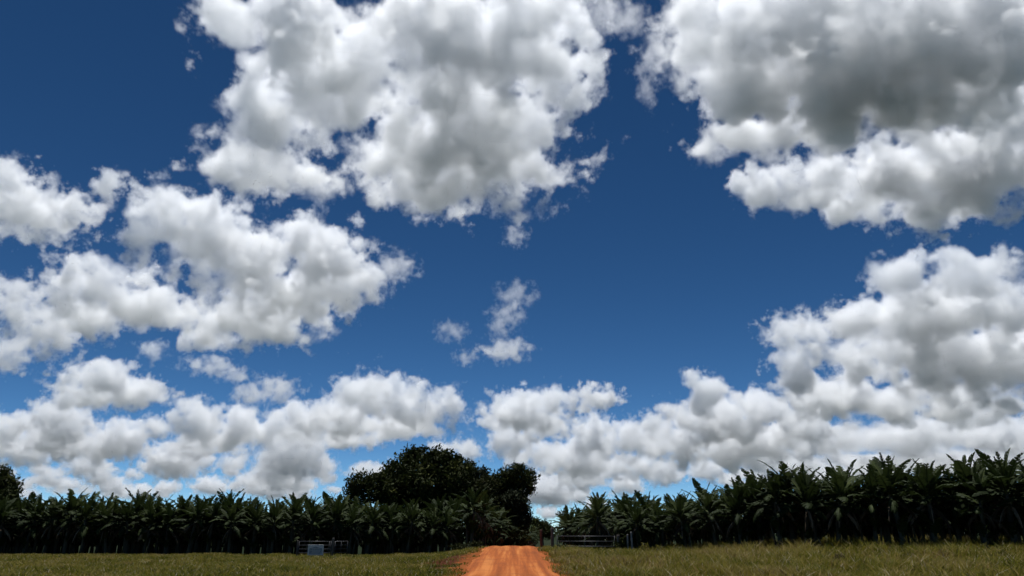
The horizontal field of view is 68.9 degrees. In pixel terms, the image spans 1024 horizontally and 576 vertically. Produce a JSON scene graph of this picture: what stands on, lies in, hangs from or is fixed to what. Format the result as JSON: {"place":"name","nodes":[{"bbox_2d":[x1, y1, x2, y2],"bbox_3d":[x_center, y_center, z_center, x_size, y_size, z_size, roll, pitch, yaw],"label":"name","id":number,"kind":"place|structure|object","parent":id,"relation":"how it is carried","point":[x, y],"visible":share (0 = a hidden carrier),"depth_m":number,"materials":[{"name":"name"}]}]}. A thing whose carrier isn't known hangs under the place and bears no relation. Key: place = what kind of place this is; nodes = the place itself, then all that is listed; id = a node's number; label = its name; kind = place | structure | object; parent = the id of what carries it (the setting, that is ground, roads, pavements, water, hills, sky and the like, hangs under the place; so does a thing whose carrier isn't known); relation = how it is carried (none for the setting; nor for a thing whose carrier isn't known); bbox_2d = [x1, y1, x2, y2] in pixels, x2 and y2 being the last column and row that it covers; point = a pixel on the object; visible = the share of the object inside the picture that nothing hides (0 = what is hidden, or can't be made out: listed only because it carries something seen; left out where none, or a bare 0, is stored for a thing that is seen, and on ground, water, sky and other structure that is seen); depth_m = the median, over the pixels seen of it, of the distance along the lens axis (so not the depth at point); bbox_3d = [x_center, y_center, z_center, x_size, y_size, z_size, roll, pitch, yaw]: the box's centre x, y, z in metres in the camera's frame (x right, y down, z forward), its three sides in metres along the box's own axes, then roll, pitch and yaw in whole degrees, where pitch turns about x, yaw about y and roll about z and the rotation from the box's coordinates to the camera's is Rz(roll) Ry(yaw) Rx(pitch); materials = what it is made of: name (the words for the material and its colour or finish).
{"place":"outdoors","nodes":[
{"label":"outdoors","id":0,"kind":"place"},
{"bbox_2d":[462,546,559,575],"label":"dirt road","id":1,"kind":"structure","parent":0,"point":[509,561],"depth_m":36.01,"materials":[{"name":"orange soil"}]},
{"bbox_2d":[0,534,1021,575],"bbox_3d":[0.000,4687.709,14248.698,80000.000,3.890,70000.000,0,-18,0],"label":"ground","id":2,"kind":"structure","parent":0,"point":[469,560],"depth_m":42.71,"materials":[{"name":"green plant"}]},
{"bbox_2d":[0,463,24,501],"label":"tree","id":3,"kind":"object","parent":2,"relation":"on","point":[9,484],"visible":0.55,"depth_m":71.61,"materials":[{"name":"green plant"}]},
{"bbox_2d":[0,495,29,553],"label":"banana plant","id":4,"kind":"object","parent":2,"relation":"on","point":[4,514],"visible":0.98,"depth_m":59.63,"materials":[{"name":"green plant"}]},
{"bbox_2d":[7,495,44,553],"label":"banana plant","id":5,"kind":"object","parent":2,"relation":"on","point":[18,532],"visible":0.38,"depth_m":62.03,"materials":[{"name":"green plant"}]},
{"bbox_2d":[9,493,56,553],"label":"banana plant","id":6,"kind":"object","parent":2,"relation":"on","point":[33,529],"visible":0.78,"depth_m":60.37,"materials":[{"name":"green plant"}]},
{"bbox_2d":[22,496,76,552],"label":"banana plant","id":7,"kind":"object","parent":2,"relation":"on","point":[53,514],"visible":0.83,"depth_m":60.10,"materials":[{"name":"green plant"}]},
{"bbox_2d":[31,496,79,553],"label":"banana plant","id":8,"kind":"object","parent":2,"relation":"on","point":[56,541],"visible":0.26,"depth_m":61.59,"materials":[{"name":"green plant"}]},
{"bbox_2d":[42,488,98,553],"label":"banana plant","id":9,"kind":"object","parent":2,"relation":"on","point":[72,504],"visible":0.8,"depth_m":59.94,"materials":[{"name":"green plant"}]},
{"bbox_2d":[60,508,93,554],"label":"banana plant","id":10,"kind":"object","parent":2,"relation":"on","point":[76,544],"visible":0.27,"depth_m":61.67,"materials":[{"name":"green plant"}]},
{"bbox_2d":[52,491,116,553],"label":"banana plant","id":11,"kind":"object","parent":2,"relation":"on","point":[86,507],"visible":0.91,"depth_m":59.54,"materials":[{"name":"green plant"}]},
{"bbox_2d":[78,492,125,553],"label":"banana plant","id":12,"kind":"object","parent":2,"relation":"on","point":[97,544],"visible":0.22,"depth_m":62.31,"materials":[{"name":"green plant"}]},
{"bbox_2d":[86,502,124,553],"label":"banana plant","id":13,"kind":"object","parent":2,"relation":"on","point":[102,520],"visible":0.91,"depth_m":59.55,"materials":[{"name":"green plant"}]},
{"bbox_2d":[88,495,133,554],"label":"banana plant","id":14,"kind":"object","parent":2,"relation":"on","point":[116,508],"visible":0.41,"depth_m":61.45,"materials":[{"name":"green plant"}]},
{"bbox_2d":[102,499,153,553],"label":"banana plant","id":15,"kind":"object","parent":2,"relation":"on","point":[126,511],"visible":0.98,"depth_m":59.84,"materials":[{"name":"green plant"}]},
{"bbox_2d":[110,488,161,554],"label":"banana plant","id":16,"kind":"object","parent":2,"relation":"on","point":[141,497],"visible":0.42,"depth_m":61.82,"materials":[{"name":"green plant"}]},
{"bbox_2d":[128,499,173,553],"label":"banana plant","id":17,"kind":"object","parent":2,"relation":"on","point":[146,538],"visible":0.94,"depth_m":60.20,"materials":[{"name":"green plant"}]},
{"bbox_2d":[140,495,178,553],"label":"banana plant","id":18,"kind":"object","parent":2,"relation":"on","point":[161,503],"visible":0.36,"depth_m":62.48,"materials":[{"name":"green plant"}]},
{"bbox_2d":[148,499,190,554],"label":"banana plant","id":19,"kind":"object","parent":2,"relation":"on","point":[168,514],"visible":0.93,"depth_m":60.71,"materials":[{"name":"green plant"}]},
{"bbox_2d":[159,494,208,553],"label":"banana plant","id":20,"kind":"object","parent":2,"relation":"on","point":[179,513],"visible":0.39,"depth_m":62.60,"materials":[{"name":"green plant"}]},
{"bbox_2d":[165,495,215,554],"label":"banana plant","id":21,"kind":"object","parent":2,"relation":"on","point":[197,510],"visible":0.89,"depth_m":60.38,"materials":[{"name":"green plant"}]},
{"bbox_2d":[174,501,218,553],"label":"banana plant","id":22,"kind":"object","parent":2,"relation":"on","point":[201,535],"visible":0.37,"depth_m":62.28,"materials":[{"name":"green plant"}]},
{"bbox_2d":[186,496,231,552],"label":"banana plant","id":23,"kind":"object","parent":2,"relation":"on","point":[213,509],"visible":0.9,"depth_m":60.82,"materials":[{"name":"green plant"}]},
{"bbox_2d":[3,499,451,554],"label":"banana crop","id":24,"kind":"object","parent":2,"relation":"on","point":[415,548],"visible":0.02,"depth_m":72.73,"materials":[{"name":"green plant"}]},
{"bbox_2d":[203,489,254,552],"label":"banana plant","id":25,"kind":"object","parent":2,"relation":"on","point":[224,502],"visible":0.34,"depth_m":62.69,"materials":[{"name":"green plant"}]},
{"bbox_2d":[209,503,253,552],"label":"banana plant","id":26,"kind":"object","parent":2,"relation":"on","point":[230,515],"visible":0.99,"depth_m":59.76,"materials":[{"name":"green plant"}]},
{"bbox_2d":[207,492,256,553],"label":"banana plant","id":27,"kind":"object","parent":2,"relation":"on","point":[239,501],"visible":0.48,"depth_m":62.12,"materials":[{"name":"green plant"}]},
{"bbox_2d":[234,500,271,553],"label":"banana plant","id":28,"kind":"object","parent":2,"relation":"on","point":[255,517],"visible":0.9,"depth_m":60.45,"materials":[{"name":"green plant"}]},
{"bbox_2d":[239,500,267,553],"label":"banana plant","id":29,"kind":"object","parent":2,"relation":"on","point":[250,535],"visible":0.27,"depth_m":62.94,"materials":[{"name":"green plant"}]},
{"bbox_2d":[249,495,290,554],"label":"banana plant","id":30,"kind":"object","parent":2,"relation":"on","point":[269,542],"visible":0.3,"depth_m":62.35,"materials":[{"name":"green plant"}]},
{"bbox_2d":[253,502,296,554],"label":"banana plant","id":31,"kind":"object","parent":2,"relation":"on","point":[273,520],"visible":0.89,"depth_m":60.38,"materials":[{"name":"green plant"}]},
{"bbox_2d":[267,505,302,553],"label":"banana plant","id":32,"kind":"object","parent":2,"relation":"on","point":[285,543],"visible":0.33,"depth_m":61.85,"materials":[{"name":"green plant"}]},
{"bbox_2d":[270,492,319,553],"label":"banana plant","id":33,"kind":"object","parent":2,"relation":"on","point":[294,514],"visible":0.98,"depth_m":60.23,"materials":[{"name":"green plant"}]},
{"bbox_2d":[294,497,331,544],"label":"banana plant","id":34,"kind":"object","parent":2,"relation":"on","point":[313,514],"visible":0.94,"depth_m":60.58,"materials":[{"name":"green plant"}]},
{"bbox_2d":[296,500,331,553],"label":"banana plant","id":35,"kind":"object","parent":2,"relation":"on","point":[307,538],"visible":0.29,"depth_m":62.83,"materials":[{"name":"green plant"}]},
{"bbox_2d":[308,492,349,549],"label":"banana plant","id":36,"kind":"object","parent":2,"relation":"on","point":[335,508],"visible":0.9,"depth_m":60.95,"materials":[{"name":"green plant"}]},
{"bbox_2d":[319,497,353,553],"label":"banana plant","id":37,"kind":"object","parent":2,"relation":"on","point":[329,539],"visible":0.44,"depth_m":62.32,"materials":[{"name":"green plant"}]},
{"bbox_2d":[333,500,371,554],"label":"banana plant","id":38,"kind":"object","parent":2,"relation":"on","point":[353,514],"visible":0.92,"depth_m":60.15,"materials":[{"name":"green plant"}]},
{"bbox_2d":[336,496,381,553],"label":"banana plant","id":39,"kind":"object","parent":2,"relation":"on","point":[355,502],"visible":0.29,"depth_m":62.46,"materials":[{"name":"green plant"}]},
{"bbox_2d":[347,500,390,554],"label":"banana plant","id":40,"kind":"object","parent":2,"relation":"on","point":[373,516],"visible":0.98,"depth_m":60.46,"materials":[{"name":"green plant"}]},
{"bbox_2d":[342,467,405,551],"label":"tree","id":41,"kind":"object","parent":2,"relation":"on","point":[381,488],"visible":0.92,"depth_m":76.53,"materials":[{"name":"green plant"}]},
{"bbox_2d":[375,503,399,554],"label":"banana plant","id":42,"kind":"object","parent":2,"relation":"on","point":[386,548],"visible":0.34,"depth_m":63.01,"materials":[{"name":"green plant"}]},
{"bbox_2d":[371,503,409,554],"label":"banana plant","id":43,"kind":"object","parent":2,"relation":"on","point":[393,524],"visible":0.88,"depth_m":61.46,"materials":[{"name":"green plant"}]},
{"bbox_2d":[386,506,420,552],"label":"banana plant","id":44,"kind":"object","parent":2,"relation":"on","point":[401,543],"visible":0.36,"depth_m":62.64,"materials":[{"name":"green plant"}]},
{"bbox_2d":[392,497,429,553],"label":"banana plant","id":45,"kind":"object","parent":2,"relation":"on","point":[413,513],"visible":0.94,"depth_m":61.19,"materials":[{"name":"green plant"}]},
{"bbox_2d":[375,443,478,552],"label":"tree","id":46,"kind":"object","parent":2,"relation":"on","point":[433,474],"visible":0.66,"depth_m":79.63,"materials":[{"name":"green plant"}]},
{"bbox_2d":[412,508,448,552],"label":"banana plant","id":47,"kind":"object","parent":2,"relation":"on","point":[432,521],"visible":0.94,"depth_m":60.90,"materials":[{"name":"green plant"}]},
{"bbox_2d":[422,493,460,551],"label":"banana plant","id":48,"kind":"object","parent":2,"relation":"on","point":[440,505],"visible":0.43,"depth_m":63.32,"materials":[{"name":"green plant"}]},
{"bbox_2d":[428,507,464,551],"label":"banana plant","id":49,"kind":"object","parent":2,"relation":"on","point":[448,522],"visible":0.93,"depth_m":61.45,"materials":[{"name":"green plant"}]},
{"bbox_2d":[441,503,475,544],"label":"banana plant","id":50,"kind":"object","parent":2,"relation":"on","point":[460,541],"visible":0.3,"depth_m":65.19,"materials":[{"name":"green plant"}]},
{"bbox_2d":[451,503,487,544],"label":"banana plant","id":51,"kind":"object","parent":2,"relation":"on","point":[469,518],"visible":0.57,"depth_m":62.73,"materials":[{"name":"green plant"}]},
{"bbox_2d":[451,485,497,542],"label":"banana plant","id":52,"kind":"object","parent":2,"relation":"on","point":[473,522],"visible":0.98,"depth_m":61.91,"materials":[{"name":"green plant"}]},
{"bbox_2d":[464,458,491,483],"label":"tree","id":53,"kind":"object","parent":2,"relation":"on","point":[483,471],"visible":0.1,"depth_m":87.25,"materials":[{"name":"green plant"}]},
{"bbox_2d":[463,492,507,545],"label":"banana plant","id":54,"kind":"object","parent":2,"relation":"on","point":[485,499],"visible":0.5,"depth_m":64.73,"materials":[{"name":"green plant"}]},
{"bbox_2d":[463,473,531,545],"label":"tree","id":55,"kind":"object","parent":2,"relation":"on","point":[517,533],"visible":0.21,"depth_m":78.76,"materials":[{"name":"green plant"}]},
{"bbox_2d":[488,505,509,545],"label":"banana plant","id":56,"kind":"object","parent":2,"relation":"on","point":[495,541],"visible":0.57,"depth_m":70.63,"materials":[{"name":"green plant"}]},
{"bbox_2d":[484,460,540,508],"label":"tree","id":57,"kind":"object","parent":2,"relation":"on","point":[516,477],"visible":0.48,"depth_m":84.42,"materials":[{"name":"green plant"}]},
{"bbox_2d":[499,488,533,535],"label":"tree","id":58,"kind":"object","parent":2,"relation":"on","point":[516,504],"visible":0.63,"depth_m":81.39,"materials":[{"name":"green plant"}]},
{"bbox_2d":[551,505,578,545],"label":"banana plant","id":59,"kind":"object","parent":2,"relation":"on","point":[568,518],"visible":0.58,"depth_m":71.11,"materials":[{"name":"green plant"}]},
{"bbox_2d":[563,503,587,547],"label":"banana plant","id":60,"kind":"object","parent":2,"relation":"on","point":[576,531],"visible":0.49,"depth_m":65.36,"materials":[{"name":"green plant"}]},
{"bbox_2d":[572,495,620,547],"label":"banana plant","id":61,"kind":"object","parent":2,"relation":"on","point":[597,511],"visible":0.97,"depth_m":53.37,"materials":[{"name":"green plant"}]},
{"bbox_2d":[577,492,625,545],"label":"banana plant","id":62,"kind":"object","parent":2,"relation":"on","point":[600,499],"visible":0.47,"depth_m":55.13,"materials":[{"name":"green plant"}]},
{"bbox_2d":[612,491,643,534],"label":"banana plant","id":63,"kind":"object","parent":2,"relation":"on","point":[621,503],"visible":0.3,"depth_m":55.81,"materials":[{"name":"green plant"}]},
{"bbox_2d":[609,497,653,544],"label":"banana plant","id":64,"kind":"object","parent":2,"relation":"on","point":[624,522],"visible":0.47,"depth_m":52.53,"materials":[{"name":"green plant"}]},
{"bbox_2d":[615,501,654,549],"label":"banana plant","id":65,"kind":"object","parent":2,"relation":"on","point":[636,515],"visible":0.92,"depth_m":50.77,"materials":[{"name":"green plant"}]},
{"bbox_2d":[627,490,667,547],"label":"banana plant","id":66,"kind":"object","parent":2,"relation":"on","point":[644,499],"visible":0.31,"depth_m":54.00,"materials":[{"name":"green plant"}]},
{"bbox_2d":[641,503,677,547],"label":"banana plant","id":67,"kind":"object","parent":2,"relation":"on","point":[660,534],"visible":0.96,"depth_m":49.99,"materials":[{"name":"green plant"}]},
{"bbox_2d":[644,501,674,544],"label":"banana plant","id":68,"kind":"object","parent":2,"relation":"on","point":[655,530],"visible":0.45,"depth_m":51.82,"materials":[{"name":"green plant"}]},
{"bbox_2d":[651,489,694,545],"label":"banana plant","id":69,"kind":"object","parent":2,"relation":"on","point":[666,498],"visible":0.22,"depth_m":53.76,"materials":[{"name":"green plant"}]},
{"bbox_2d":[654,492,706,548],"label":"banana plant","id":70,"kind":"object","parent":2,"relation":"on","point":[678,510],"visible":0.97,"depth_m":49.44,"materials":[{"name":"green plant"}]},
{"bbox_2d":[663,491,705,547],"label":"banana plant","id":71,"kind":"object","parent":2,"relation":"on","point":[686,511],"visible":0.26,"depth_m":51.15,"materials":[{"name":"green plant"}]},
{"bbox_2d":[681,478,723,544],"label":"banana plant","id":72,"kind":"object","parent":2,"relation":"on","point":[696,485],"visible":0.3,"depth_m":52.90,"materials":[{"name":"green plant"}]},
{"bbox_2d":[690,499,729,543],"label":"banana plant","id":73,"kind":"object","parent":2,"relation":"on","point":[710,535],"visible":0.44,"depth_m":50.07,"materials":[{"name":"green plant"}]},
{"bbox_2d":[686,492,735,545],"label":"banana plant","id":74,"kind":"object","parent":2,"relation":"on","point":[709,508],"visible":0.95,"depth_m":48.72,"materials":[{"name":"green plant"}]},
{"bbox_2d":[713,484,756,544],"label":"banana plant","id":75,"kind":"object","parent":2,"relation":"on","point":[724,496],"visible":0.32,"depth_m":49.69,"materials":[{"name":"green plant"}]},
{"bbox_2d":[709,475,771,545],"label":"banana plant","id":76,"kind":"object","parent":2,"relation":"on","point":[737,496],"visible":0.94,"depth_m":47.79,"materials":[{"name":"green plant"}]},
{"bbox_2d":[718,474,772,543],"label":"banana plant","id":77,"kind":"object","parent":2,"relation":"on","point":[752,536],"visible":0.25,"depth_m":50.30,"materials":[{"name":"green plant"}]},
{"bbox_2d":[726,468,781,545],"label":"banana plant","id":78,"kind":"object","parent":2,"relation":"on","point":[757,485],"visible":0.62,"depth_m":48.76,"materials":[{"name":"green plant"}]},
{"bbox_2d":[734,463,800,547],"bbox_3d":[16.623,13.829,46.830,4.009,5.592,3.371,10,-21,-28],"label":"banana plant","id":79,"kind":"object","parent":2,"relation":"on","point":[772,485],"visible":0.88,"depth_m":46.53,"materials":[{"name":"green plant"}]},
{"bbox_2d":[751,460,821,544],"bbox_3d":[17.677,13.899,47.488,4.416,5.921,4.437,-3,-18,9],"label":"banana plant","id":80,"kind":"object","parent":2,"relation":"on","point":[784,482],"visible":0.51,"depth_m":47.38,"materials":[{"name":"green plant"}]},
{"bbox_2d":[772,462,830,541],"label":"banana plant","id":81,"kind":"object","parent":2,"relation":"on","point":[799,517],"visible":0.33,"depth_m":46.99,"materials":[{"name":"green plant"}]},
{"bbox_2d":[770,471,838,546],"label":"banana plant","id":82,"kind":"object","parent":2,"relation":"on","point":[805,493],"visible":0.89,"depth_m":45.42,"materials":[{"name":"green plant"}]},
{"bbox_2d":[792,467,852,540],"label":"banana plant","id":83,"kind":"object","parent":2,"relation":"on","point":[832,533],"visible":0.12,"depth_m":49.77,"materials":[{"name":"green plant"}]},
{"bbox_2d":[638,485,1022,547],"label":"banana crop","id":84,"kind":"object","parent":2,"relation":"on","point":[697,539],"visible":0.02,"depth_m":61.68,"materials":[{"name":"green plant"}]},
{"bbox_2d":[811,468,878,543],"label":"banana plant","id":85,"kind":"object","parent":2,"relation":"on","point":[840,487],"visible":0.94,"depth_m":44.62,"materials":[{"name":"green plant"}]},
{"bbox_2d":[813,458,879,541],"bbox_3d":[21.268,13.979,48.183,4.756,5.935,4.856,8,-19,-19],"label":"banana plant","id":86,"kind":"object","parent":2,"relation":"on","point":[828,469],"visible":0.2,"depth_m":48.36,"materials":[{"name":"green plant"}]},
{"bbox_2d":[818,465,887,541],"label":"banana plant","id":87,"kind":"object","parent":2,"relation":"on","point":[839,469],"visible":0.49,"depth_m":45.57,"materials":[{"name":"green plant"}]},
{"bbox_2d":[849,463,901,545],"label":"banana plant","id":88,"kind":"object","parent":2,"relation":"on","point":[885,530],"visible":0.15,"depth_m":45.11,"materials":[{"name":"green plant"}]},
{"bbox_2d":[846,469,908,544],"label":"banana plant","id":89,"kind":"object","parent":2,"relation":"on","point":[870,485],"visible":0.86,"depth_m":43.89,"materials":[{"name":"green plant"}]},
{"bbox_2d":[855,452,932,544],"bbox_3d":[22.296,12.647,43.976,3.764,5.759,4.390,9,-20,-24],"label":"banana plant","id":90,"kind":"object","parent":2,"relation":"on","point":[888,480],"visible":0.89,"depth_m":43.50,"materials":[{"name":"green plant"}]},
{"bbox_2d":[886,475,943,544],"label":"banana plant","id":91,"kind":"object","parent":2,"relation":"on","point":[920,527],"visible":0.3,"depth_m":44.10,"materials":[{"name":"green plant"}]},
{"bbox_2d":[884,458,950,539],"bbox_3d":[25.416,13.873,47.605,4.445,5.660,4.789,-12,-20,13],"label":"banana plant","id":92,"kind":"object","parent":2,"relation":"on","point":[904,477],"visible":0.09,"depth_m":47.20,"materials":[{"name":"green plant"}]},
{"bbox_2d":[898,461,960,541],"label":"banana plant","id":93,"kind":"object","parent":2,"relation":"on","point":[944,531],"visible":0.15,"depth_m":44.53,"materials":[{"name":"green plant"}]},
{"bbox_2d":[897,458,972,543],"bbox_3d":[24.084,12.407,42.745,4.060,5.508,4.080,-5,-19,16],"label":"banana plant","id":94,"kind":"object","parent":2,"relation":"on","point":[925,482],"visible":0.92,"depth_m":42.77,"materials":[{"name":"green plant"}]},
{"bbox_2d":[932,465,985,543],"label":"banana plant","id":95,"kind":"object","parent":2,"relation":"on","point":[957,527],"visible":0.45,"depth_m":43.52,"materials":[{"name":"green plant"}]},
{"bbox_2d":[937,452,1019,543],"bbox_3d":[27.003,12.413,43.316,4.355,5.749,3.864,-14,-23,36],"label":"banana plant","id":96,"kind":"object","parent":2,"relation":"on","point":[966,470],"visible":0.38,"depth_m":43.70,"materials":[{"name":"green plant"}]},
{"bbox_2d":[948,460,1017,542],"bbox_3d":[28.516,12.925,44.311,4.082,5.362,4.007,-6,-19,17],"label":"banana plant","id":97,"kind":"object","parent":2,"relation":"on","point":[992,529],"visible":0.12,"depth_m":44.06,"materials":[{"name":"green plant"}]},
{"bbox_2d":[946,465,1023,546],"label":"banana plant","id":98,"kind":"object","parent":2,"relation":"on","point":[982,529],"visible":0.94,"depth_m":40.93,"materials":[{"name":"green plant"}]},
{"bbox_2d":[956,448,1023,546],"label":"banana plant","id":99,"kind":"object","parent":2,"relation":"on","point":[1004,482],"visible":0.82,"depth_m":40.77,"materials":[{"name":"green plant"}]},
{"bbox_2d":[971,448,1023,544],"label":"banana plant","id":100,"kind":"object","parent":2,"relation":"on","point":[980,454],"visible":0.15,"depth_m":43.37,"materials":[{"name":"green plant"}]},
{"bbox_2d":[0,0,1023,533],"label":"sky","id":101,"kind":"structure","parent":0,"point":[264,249],"materials":[{"name":"blue"}]},
{"bbox_2d":[533,533,1023,575],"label":"grass","id":102,"kind":"structure","parent":0,"point":[965,557],"depth_m":33.09,"materials":[{"name":"green plant"}]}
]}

